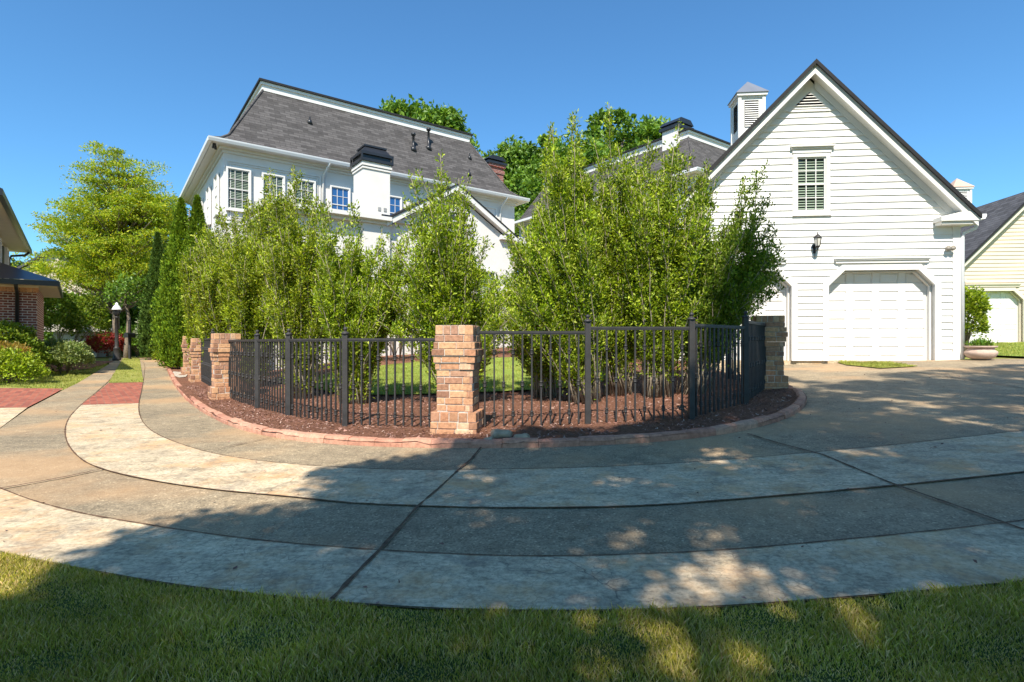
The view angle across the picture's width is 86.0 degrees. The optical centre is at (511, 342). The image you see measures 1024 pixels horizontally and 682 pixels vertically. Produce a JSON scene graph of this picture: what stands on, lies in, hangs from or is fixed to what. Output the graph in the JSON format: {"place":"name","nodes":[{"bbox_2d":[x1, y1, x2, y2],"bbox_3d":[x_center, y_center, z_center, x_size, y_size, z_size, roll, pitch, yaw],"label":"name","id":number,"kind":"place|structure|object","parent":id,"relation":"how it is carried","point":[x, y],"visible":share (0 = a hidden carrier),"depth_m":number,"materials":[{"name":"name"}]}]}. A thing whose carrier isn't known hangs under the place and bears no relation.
{"place":"outdoors","nodes":[
{"label":"outdoors","id":0,"kind":"place"},
{"bbox_2d":[0,408,25,427],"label":"pavement","id":1,"kind":"structure","parent":0,"point":[7,415],"depth_m":8.07,"materials":[{"name":"white concrete"}]},
{"bbox_2d":[0,388,62,407],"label":"pavement","id":2,"kind":"structure","parent":0,"point":[17,397],"depth_m":10.74,"materials":[{"name":"red brick"}]},
{"bbox_2d":[0,363,107,389],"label":"grass","id":3,"kind":"structure","parent":0,"point":[18,384],"depth_m":14.87,"materials":[{"name":"green plant"}]},
{"bbox_2d":[82,382,142,404],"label":"pavement","id":4,"kind":"structure","parent":0,"point":[115,393],"depth_m":11.01,"materials":[{"name":"red brick"}]},
{"bbox_2d":[109,358,143,382],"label":"lawn","id":5,"kind":"structure","parent":0,"point":[121,377],"depth_m":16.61,"materials":[{"name":"green plant"}]},
{"bbox_2d":[124,318,135,358],"bbox_3d":[-17.346,-0.214,24.930,0.210,1.900,0.500,0,0,0],"label":"mailbox","id":6,"kind":"object","parent":5,"relation":"on","point":[129,335],"visible":0.95,"depth_m":24.95,"materials":[{"name":"black paint"}]},
{"bbox_2d":[314,356,604,394],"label":"lawn","id":7,"kind":"structure","parent":0,"point":[480,384],"depth_m":11.31,"materials":[{"name":"green plant"}]},
{"bbox_2d":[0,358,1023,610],"bbox_3d":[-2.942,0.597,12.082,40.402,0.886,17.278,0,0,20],"label":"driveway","id":8,"kind":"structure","parent":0,"point":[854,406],"depth_m":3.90,"materials":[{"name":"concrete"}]},
{"bbox_2d":[2,468,102,487],"bbox_3d":[-3.475,1.028,4.191,0.048,0.001,0.670,0,0,24],"label":"driveway joint","id":9,"kind":"object","parent":8,"relation":"on","point":[47,479],"visible":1,"depth_m":4.12,"materials":[{"name":"grey concrete"}]},
{"bbox_2d":[112,302,121,360],"bbox_3d":[-17.262,-0.508,24.000,0.380,2.530,0.370,0,0,0],"label":"street lamp","id":10,"kind":"object","parent":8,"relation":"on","point":[116,308],"visible":1,"depth_m":23.93,"materials":[{"name":"black metal"}]},
{"bbox_2d":[132,313,153,337],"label":"variegated shrub","id":11,"kind":"object","parent":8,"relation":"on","point":[136,329],"visible":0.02,"depth_m":25.65,"materials":[{"name":"green plant"}]},
{"bbox_2d":[329,447,480,598],"bbox_3d":[-0.521,1.015,3.794,0.066,0.025,3.196,0,0,8],"label":"driveway joint","id":12,"kind":"object","parent":8,"relation":"on","point":[352,576],"visible":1,"depth_m":2.84,"materials":[{"name":"grey concrete"}]},
{"bbox_2d":[0,487,1023,555],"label":"driveway joint","id":13,"kind":"object","parent":8,"relation":"on","point":[492,554],"visible":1,"depth_m":2.79,"materials":[{"name":"grey concrete"}]},
{"bbox_2d":[138,362,1020,469],"bbox_3d":[-0.554,0.595,11.432,36.282,0.869,13.666,0,0,18],"label":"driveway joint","id":14,"kind":"object","parent":8,"relation":"on","point":[514,468],"visible":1,"depth_m":4.70,"materials":[{"name":"grey concrete"}]},
{"bbox_2d":[747,433,1023,528],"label":"driveway joint","id":15,"kind":"object","parent":8,"relation":"on","point":[900,485],"visible":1,"depth_m":3.61,"materials":[{"name":"grey concrete"}]},
{"bbox_2d":[964,337,997,358],"bbox_3d":[10.640,0.105,12.469,0.641,0.517,0.654,0,0,0],"label":"planter","id":16,"kind":"object","parent":8,"relation":"on","point":[982,349],"visible":1,"depth_m":12.30,"materials":[{"name":"stone"}]},
{"bbox_2d":[0,489,1023,609],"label":"pavement","id":17,"kind":"structure","parent":0,"point":[828,569],"depth_m":2.51,"materials":[{"name":"white concrete"}]},
{"bbox_2d":[0,550,1023,681],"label":"lawn","id":18,"kind":"structure","parent":0,"point":[588,650],"depth_m":1.89,"materials":[{"name":"plant"}]},
{"bbox_2d":[0,355,1023,612],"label":"ground","id":19,"kind":"structure","parent":0,"point":[364,605],"depth_m":7.73,"materials":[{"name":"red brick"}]},
{"bbox_2d":[0,340,37,379],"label":"amber shrub","id":20,"kind":"object","parent":19,"relation":"on","point":[5,344],"visible":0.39,"depth_m":14.61,"materials":[{"name":"yellow plant"}]},
{"bbox_2d":[0,345,54,382],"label":"shrub","id":21,"kind":"object","parent":19,"relation":"on","point":[11,360],"visible":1,"depth_m":13.80,"materials":[{"name":"green plant"}]},
{"bbox_2d":[0,188,62,366],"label":"brick house","id":22,"kind":"structure","parent":19,"relation":"on","point":[23,293],"depth_m":16.91,"materials":[{"name":"red brown brick"},{"name":"dark shingle"},{"name":"dark metal"}]},
{"bbox_2d":[44,317,65,340],"bbox_3d":[-26.601,-0.370,33.062,5.927,2.904,5.079,0,0,0],"label":"garden tree","id":23,"kind":"object","parent":19,"relation":"on","point":[48,335],"visible":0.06,"depth_m":31.09,"materials":[{"name":"green plant"}]},
{"bbox_2d":[16,248,94,309],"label":"pale house","id":24,"kind":"structure","parent":19,"relation":"on","point":[23,265],"depth_m":36.89,"materials":[{"name":"beige"}]},
{"bbox_2d":[10,361,111,375],"bbox_3d":[-17.313,0.870,19.818,11.624,0.219,6.622,0,0,31],"label":"mulch bed","id":25,"kind":"object","parent":19,"relation":"on","point":[83,365],"visible":0.3,"depth_m":19.87,"materials":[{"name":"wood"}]},
{"bbox_2d":[0,318,55,375],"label":"spreading shrub","id":26,"kind":"object","parent":25,"relation":"on","point":[27,335],"visible":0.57,"depth_m":15.64,"materials":[{"name":"green plant"}]},
{"bbox_2d":[41,337,95,373],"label":"round shrub","id":27,"kind":"object","parent":19,"relation":"on","point":[69,353],"visible":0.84,"depth_m":16.59,"materials":[{"name":"green plant"}]},
{"bbox_2d":[44,281,111,348],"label":"conical shrub","id":28,"kind":"object","parent":19,"relation":"on","point":[70,321],"visible":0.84,"depth_m":24.16,"materials":[{"name":"green plant"}]},
{"bbox_2d":[44,324,121,356],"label":"shrub","id":29,"kind":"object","parent":19,"relation":"on","point":[95,354],"depth_m":26.93,"materials":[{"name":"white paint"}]},
{"bbox_2d":[61,335,77,343],"bbox_3d":[-21.575,0.150,26.797,0.700,1.100,0.029,0,0,-20],"label":"door","id":30,"kind":"structure","parent":29,"relation":"in","point":[65,336],"depth_m":26.77,"materials":[{"name":"white paint"}]},
{"bbox_2d":[45,289,137,354],"bbox_3d":[-25.554,-1.306,33.962,7.132,4.656,6.867,0,0,0],"label":"garden tree","id":31,"kind":"object","parent":19,"relation":"on","point":[73,293],"visible":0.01,"depth_m":32.85,"materials":[{"name":"green plant"}]},
{"bbox_2d":[11,141,188,356],"bbox_3d":[-20.477,-4.576,27.838,8.512,11.053,6.644,0,0,0],"label":"spring tree","id":32,"kind":"object","parent":19,"relation":"on","point":[112,241],"visible":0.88,"depth_m":26.99,"materials":[{"name":"green plant"}]},
{"bbox_2d":[83,331,131,356],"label":"bush","id":33,"kind":"object","parent":19,"relation":"on","point":[110,343],"visible":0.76,"depth_m":26.44,"materials":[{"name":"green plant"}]},
{"bbox_2d":[101,270,145,357],"bbox_3d":[-18.116,-1.206,25.666,2.865,4.344,2.142,0,0,28],"label":"slim tree","id":34,"kind":"object","parent":19,"relation":"on","point":[125,301],"visible":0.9,"depth_m":25.44,"materials":[{"name":"green plant"}]},
{"bbox_2d":[114,324,139,356],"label":"leafy shrub","id":35,"kind":"object","parent":19,"relation":"on","point":[133,340],"visible":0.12,"depth_m":27.49,"materials":[{"name":"green plant"}]},
{"bbox_2d":[77,294,183,355],"bbox_3d":[-21.626,-1.157,31.827,6.548,4.282,5.580,0,0,30],"label":"garden tree","id":36,"kind":"object","parent":19,"relation":"on","point":[132,312],"visible":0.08,"depth_m":30.34,"materials":[{"name":"green plant"}]},
{"bbox_2d":[136,196,190,290],"bbox_3d":[-23.066,-4.385,36.116,5.233,10.669,5.460,0,0,-19],"label":"garden tree","id":37,"kind":"object","parent":19,"relation":"on","point":[186,208],"visible":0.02,"depth_m":35.32,"materials":[{"name":"green plant"}]},
{"bbox_2d":[177,78,529,369],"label":"mansion house","id":38,"kind":"structure","parent":19,"relation":"on","point":[340,153],"depth_m":23.03,"materials":[{"name":"white paint"}]},
{"bbox_2d":[206,185,210,226],"bbox_3d":[-12.922,-5.795,23.375,0.130,1.650,0.880,0,0,-36],"label":"window","id":39,"kind":"structure","parent":38,"relation":"in","point":[208,190],"depth_m":23.06,"materials":[{"name":"white paint"}]},
{"bbox_2d":[213,172,219,218],"bbox_3d":[-11.622,-5.795,21.600,0.130,1.650,0.880,0,0,-36],"label":"window","id":40,"kind":"structure","parent":38,"relation":"in","point":[217,176],"depth_m":21.41,"materials":[{"name":"white paint"}]},
{"bbox_2d":[225,166,250,211],"bbox_3d":[-10.383,-5.815,20.880,0.900,1.650,0.130,0,0,-36],"label":"window","id":41,"kind":"structure","parent":38,"relation":"in","point":[240,178],"depth_m":20.88,"materials":[{"name":"white paint"}]},
{"bbox_2d":[261,172,284,204],"bbox_3d":[-9.383,-5.815,21.612,0.900,1.650,0.130,0,0,-36],"label":"window","id":42,"kind":"structure","parent":38,"relation":"in","point":[279,180],"depth_m":21.67,"materials":[{"name":"white paint"}]},
{"bbox_2d":[293,178,315,205],"bbox_3d":[-8.416,-5.815,22.319,0.900,1.650,0.130,0,0,-36],"label":"window","id":43,"kind":"structure","parent":38,"relation":"in","point":[311,184],"depth_m":22.39,"materials":[{"name":"white paint"}]},
{"bbox_2d":[330,185,350,210],"bbox_3d":[-7.240,-5.805,23.168,0.900,1.570,0.110,0,0,-36],"label":"window","id":44,"kind":"structure","parent":38,"relation":"in","point":[339,196],"depth_m":23.19,"materials":[{"name":"blue glass"}]},
{"bbox_2d":[390,195,401,214],"bbox_3d":[-5.343,-5.805,24.557,0.960,1.570,0.110,0,0,-36],"label":"window","id":45,"kind":"structure","parent":38,"relation":"in","point":[395,201],"depth_m":24.66,"materials":[{"name":"blue glass"}]},
{"bbox_2d":[159,359,806,447],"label":"kerb","id":46,"kind":"structure","parent":19,"relation":"on","point":[721,429],"depth_m":5.51,"materials":[{"name":"brick"}]},
{"bbox_2d":[163,347,806,444],"bbox_3d":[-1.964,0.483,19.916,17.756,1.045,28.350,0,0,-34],"label":"mulch bed","id":47,"kind":"object","parent":19,"relation":"on","point":[620,429],"visible":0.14,"depth_m":7.14,"materials":[{"name":"brown wood"}]},
{"bbox_2d":[151,346,158,364],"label":"boxwood","id":48,"kind":"object","parent":47,"relation":"on","point":[154,353],"visible":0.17,"depth_m":20.24,"materials":[{"name":"green plant"}]},
{"bbox_2d":[135,231,179,359],"bbox_3d":[-16.113,-2.135,25.011,1.739,5.949,1.720,0,0,-36],"label":"arborvitae","id":49,"kind":"object","parent":47,"relation":"on","point":[152,283],"visible":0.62,"depth_m":24.60,"materials":[{"name":"green plant"}]},
{"bbox_2d":[148,194,206,367],"bbox_3d":[-11.144,-2.071,18.902,2.606,6.122,2.333,0,0,0],"label":"arborvitae","id":50,"kind":"object","parent":47,"relation":"on","point":[167,337],"visible":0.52,"depth_m":18.43,"materials":[{"name":"green plant"}]},
{"bbox_2d":[173,371,187,376],"bbox_3d":[-9.873,0.924,16.360,0.412,0.060,2.562,0,0,-30],"label":"rock","id":51,"kind":"object","parent":47,"relation":"on","point":[176,374],"visible":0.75,"depth_m":16.17,"materials":[{"name":"beige stone"}]},
{"bbox_2d":[181,336,190,373],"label":"brick pillar","id":52,"kind":"structure","parent":47,"relation":"on","point":[184,368],"depth_m":16.35,"materials":[{"name":"brown brick"}]},
{"bbox_2d":[188,338,201,381],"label":"brick pillar","id":53,"kind":"structure","parent":47,"relation":"on","point":[195,356],"depth_m":13.97,"materials":[{"name":"brown brick"}]},
{"bbox_2d":[200,329,215,385],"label":"iron gate","id":54,"kind":"structure","parent":53,"relation":"attached to","point":[206,370],"depth_m":12.44,"materials":[{"name":"black metal"}]},
{"bbox_2d":[176,206,221,373],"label":"tall shrub","id":55,"kind":"object","parent":47,"relation":"on","point":[187,307],"visible":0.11,"depth_m":15.18,"materials":[{"name":"green plant"}]},
{"bbox_2d":[188,197,250,363],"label":"tall shrub","id":56,"kind":"object","parent":47,"relation":"on","point":[208,290],"visible":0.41,"depth_m":12.92,"materials":[{"name":"green plant"}]},
{"bbox_2d":[208,333,240,399],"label":"brick pillar","id":57,"kind":"structure","parent":47,"relation":"on","point":[219,349],"depth_m":9.53,"materials":[{"name":"brown brick"}]},
{"bbox_2d":[212,166,298,385],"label":"tall shrub","id":58,"kind":"object","parent":47,"relation":"on","point":[243,283],"visible":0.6,"depth_m":10.89,"materials":[{"name":"green plant"}]},
{"bbox_2d":[253,165,343,398],"bbox_3d":[-3.752,-1.102,9.634,1.468,4.182,2.052,0,0,-24],"label":"tall shrub","id":59,"kind":"object","parent":47,"relation":"on","point":[289,270],"visible":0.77,"depth_m":9.32,"materials":[{"name":"green plant"}]},
{"bbox_2d":[228,327,436,426],"bbox_3d":[-3.083,0.419,7.761,5.607,1.240,0.608,0,0,39],"label":"iron fence","id":60,"kind":"object","parent":47,"relation":"on","point":[251,354],"visible":0.96,"depth_m":7.08,"materials":[{"name":"black metal"}]},
{"bbox_2d":[307,194,411,404],"bbox_3d":[-2.452,-0.662,8.695,1.826,3.443,1.426,0,0,0],"label":"tall shrub","id":61,"kind":"object","parent":47,"relation":"on","point":[354,302],"visible":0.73,"depth_m":8.45,"materials":[{"name":"green plant"}]},
{"bbox_2d":[376,273,421,359],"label":"yard shrub","id":62,"kind":"object","parent":47,"relation":"on","point":[399,347],"visible":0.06,"depth_m":16.76,"materials":[{"name":"green plant"}]},
{"bbox_2d":[373,150,513,391],"bbox_3d":[-1.078,-0.976,8.301,2.334,3.829,1.518,0,0,0],"label":"tall shrub","id":63,"kind":"object","parent":47,"relation":"on","point":[436,294],"visible":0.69,"depth_m":8.10,"materials":[{"name":"green plant"}]},
{"bbox_2d":[430,325,483,434],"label":"brick pillar","id":64,"kind":"structure","parent":47,"relation":"on","point":[457,352],"depth_m":5.89,"materials":[{"name":"brown brick"}]},
{"bbox_2d":[421,277,498,346],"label":"yard shrub","id":65,"kind":"object","parent":47,"relation":"on","point":[484,295],"visible":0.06,"depth_m":17.13,"materials":[{"name":"green plant"}]},
{"bbox_2d":[483,267,516,340],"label":"yard shrub","id":66,"kind":"object","parent":47,"relation":"on","point":[503,280],"visible":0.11,"depth_m":16.95,"materials":[{"name":"green plant"}]},
{"bbox_2d":[490,429,512,437],"bbox_3d":[-0.107,0.933,5.561,0.227,0.137,0.168,0,0,0],"label":"rock","id":67,"kind":"object","parent":47,"relation":"on","point":[497,433],"visible":0.69,"depth_m":5.50,"materials":[{"name":"grey stone"}]},
{"bbox_2d":[513,433,529,437],"bbox_3d":[0.097,0.937,5.429,0.165,0.100,0.108,0,0,0],"label":"rock","id":68,"kind":"object","parent":47,"relation":"on","point":[524,435],"visible":0.54,"depth_m":5.40,"materials":[{"name":"grey stone"}]},
{"bbox_2d":[492,122,565,397],"bbox_3d":[0.393,-1.346,8.886,1.432,4.428,1.314,0,0,0],"label":"tall shrub","id":69,"kind":"object","parent":47,"relation":"on","point":[536,362],"visible":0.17,"depth_m":8.75,"materials":[{"name":"green plant"}]},
{"bbox_2d":[501,108,612,403],"bbox_3d":[0.686,-1.260,7.977,1.679,4.262,1.678,0,0,0],"label":"tall shrub","id":70,"kind":"object","parent":47,"relation":"on","point":[558,291],"visible":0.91,"depth_m":7.69,"materials":[{"name":"green plant"}]},
{"bbox_2d":[562,102,651,396],"bbox_3d":[1.492,-1.448,8.693,1.608,4.545,1.751,0,0,0],"label":"tall shrub","id":71,"kind":"object","parent":47,"relation":"on","point":[612,222],"visible":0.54,"depth_m":8.37,"materials":[{"name":"green plant"}]},
{"bbox_2d":[479,311,766,425],"bbox_3d":[2.117,0.273,6.963,5.171,1.387,1.211,0,0,-30],"label":"iron fence","id":72,"kind":"object","parent":47,"relation":"on","point":[753,358],"visible":0.98,"depth_m":6.26,"materials":[{"name":"black metal"}]},
{"bbox_2d":[614,121,713,397],"bbox_3d":[2.333,-1.296,8.283,1.635,4.214,1.757,0,0,7],"label":"tall shrub","id":73,"kind":"object","parent":47,"relation":"on","point":[667,260],"visible":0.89,"depth_m":7.94,"materials":[{"name":"green plant"}]},
{"bbox_2d":[676,315,754,380],"bbox_3d":[3.508,0.145,10.312,0.402,1.212,2.692,0,0,-29],"label":"iron fence","id":74,"kind":"object","parent":47,"relation":"on","point":[732,361],"visible":0.12,"depth_m":9.66,"materials":[{"name":"black metal"}]},
{"bbox_2d":[676,159,788,394],"bbox_3d":[3.415,-1.045,8.348,2.109,3.662,1.450,0,0,0],"label":"tall shrub","id":75,"kind":"object","parent":47,"relation":"on","point":[732,287],"visible":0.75,"depth_m":8.18,"materials":[{"name":"green plant"}]},
{"bbox_2d":[751,315,788,389],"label":"brick pillar","id":76,"kind":"structure","parent":47,"relation":"on","point":[776,334],"depth_m":8.53,"materials":[{"name":"brown brick"}]},
{"bbox_2d":[504,153,588,244],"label":"oak tree","id":77,"kind":"object","parent":19,"relation":"on","point":[529,187],"visible":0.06,"depth_m":42.53,"materials":[{"name":"green plant"}]},
{"bbox_2d":[514,117,729,243],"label":"mansion house","id":78,"kind":"structure","parent":19,"relation":"on","point":[704,146],"depth_m":29.08,"materials":[{"name":"white paint"}]},
{"bbox_2d":[674,59,986,367],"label":"garage building","id":79,"kind":"structure","parent":19,"relation":"on","point":[880,206],"depth_m":12.99,"materials":[{"name":"white paint"}]},
{"bbox_2d":[724,274,785,359],"bbox_3d":[5.482,-0.670,13.408,2.360,2.180,0.061,0,0,5],"label":"garage door","id":80,"kind":"structure","parent":79,"relation":"in","point":[777,306],"depth_m":13.30,"materials":[{"name":"white paint"}]},
{"bbox_2d":[789,144,835,215],"bbox_3d":[7.094,-3.841,13.011,1.000,1.662,0.190,0,0,5],"label":"window","id":81,"kind":"structure","parent":79,"relation":"in","point":[811,171],"depth_m":13.04,"materials":[{"name":"white paint"}]},
{"bbox_2d":[812,232,821,257],"bbox_3d":[7.142,-2.309,12.879,0.200,0.582,0.269,0,0,5],"label":"wall lantern","id":82,"kind":"object","parent":79,"relation":"attached to","point":[817,239],"depth_m":12.81,"materials":[{"name":"white glass"}]},
{"bbox_2d":[829,272,926,360],"bbox_3d":[8.670,-0.670,13.129,2.360,2.180,0.061,0,0,5],"label":"garage door","id":83,"kind":"structure","parent":79,"relation":"in","point":[873,316],"depth_m":13.10,"materials":[{"name":"white paint"}]},
{"bbox_2d":[945,246,955,250],"bbox_3d":[10.106,-2.191,12.679,0.210,0.118,0.126,0,0,5],"label":"security light","id":84,"kind":"object","parent":79,"relation":"attached to","point":[948,248],"visible":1,"depth_m":12.64,"materials":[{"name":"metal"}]},
{"bbox_2d":[965,285,993,349],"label":"corner bush","id":85,"kind":"object","parent":19,"relation":"on","point":[977,306],"visible":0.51,"depth_m":13.70,"materials":[{"name":"green plant"}]},
{"bbox_2d":[951,179,1023,342],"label":"garage building","id":86,"kind":"structure","parent":19,"relation":"on","point":[994,253],"depth_m":22.31,"materials":[{"name":"beige wood"}]},
{"bbox_2d":[969,292,1017,342],"bbox_3d":[19.470,-1.070,22.529,2.360,2.180,0.061,0,0,5],"label":"garage door","id":87,"kind":"structure","parent":86,"relation":"in","point":[1004,314],"depth_m":22.45,"materials":[{"name":"white paint"}]},
{"bbox_2d":[0,0,1023,261],"label":"sky","id":88,"kind":"structure","parent":0,"point":[150,80],"materials":[{"name":"blue"}]},
{"bbox_2d":[66,403,1023,507],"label":"pavement","id":89,"kind":"structure","parent":0,"point":[125,440],"depth_m":4.16,"materials":[{"name":"white concrete"}]},
{"bbox_2d":[3,371,1014,603],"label":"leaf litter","id":90,"kind":"object","parent":89,"relation":"on","point":[588,524],"visible":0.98,"depth_m":3.76,"materials":[{"name":"brown plant"}]},
{"bbox_2d":[64,377,1023,506],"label":"driveway joint","id":91,"kind":"object","parent":89,"relation":"on","point":[479,506],"visible":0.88,"depth_m":3.68,"materials":[{"name":"grey concrete"}]},
{"bbox_2d":[835,360,916,367],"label":"grass","id":92,"kind":"structure","parent":0,"point":[876,364],"depth_m":11.90,"materials":[{"name":"green plant"}]},
{"bbox_2d":[970,341,1023,355],"bbox_3d":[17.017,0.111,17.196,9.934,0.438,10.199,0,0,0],"label":"grass","id":93,"kind":"structure","parent":0,"point":[1007,348],"depth_m":16.43,"materials":[{"name":"green plant"}]},
{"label":"ground","id":94,"kind":"structure","parent":0,"visible":0},
{"bbox_2d":[11,256,141,276],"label":"garden tree","id":95,"kind":"object","parent":94,"relation":"on","point":[16,265],"visible":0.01,"depth_m":44.30,"materials":[{"name":"green plant"}]},
{"bbox_2d":[378,93,440,123],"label":"oak tree","id":96,"kind":"object","parent":94,"relation":"on","point":[414,110],"visible":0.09,"depth_m":42.51,"materials":[{"name":"green plant"}]},
{"bbox_2d":[422,100,480,152],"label":"oak tree","id":97,"kind":"object","parent":94,"relation":"on","point":[451,117],"visible":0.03,"depth_m":44.63,"materials":[{"name":"green plant"}]},
{"bbox_2d":[480,139,538,192],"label":"oak tree","id":98,"kind":"object","parent":94,"relation":"on","point":[510,155],"visible":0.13,"depth_m":48.33,"materials":[{"name":"green plant"}]},
{"bbox_2d":[498,133,563,176],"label":"oak tree","id":99,"kind":"object","parent":94,"relation":"on","point":[532,147],"visible":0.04,"depth_m":50.40,"materials":[{"name":"green plant"}]},
{"bbox_2d":[523,131,611,195],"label":"oak tree","id":100,"kind":"object","parent":94,"relation":"on","point":[562,148],"visible":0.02,"depth_m":43.81,"materials":[{"name":"green plant"}]},
{"bbox_2d":[582,106,661,154],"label":"oak tree","id":101,"kind":"object","parent":94,"relation":"on","point":[622,117],"visible":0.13,"depth_m":46.29,"materials":[{"name":"green plant"}]},
{"bbox_2d":[620,114,670,149],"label":"oak tree","id":102,"kind":"object","parent":94,"relation":"on","point":[659,121],"visible":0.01,"depth_m":48.20,"materials":[{"name":"green plant"}]}
]}

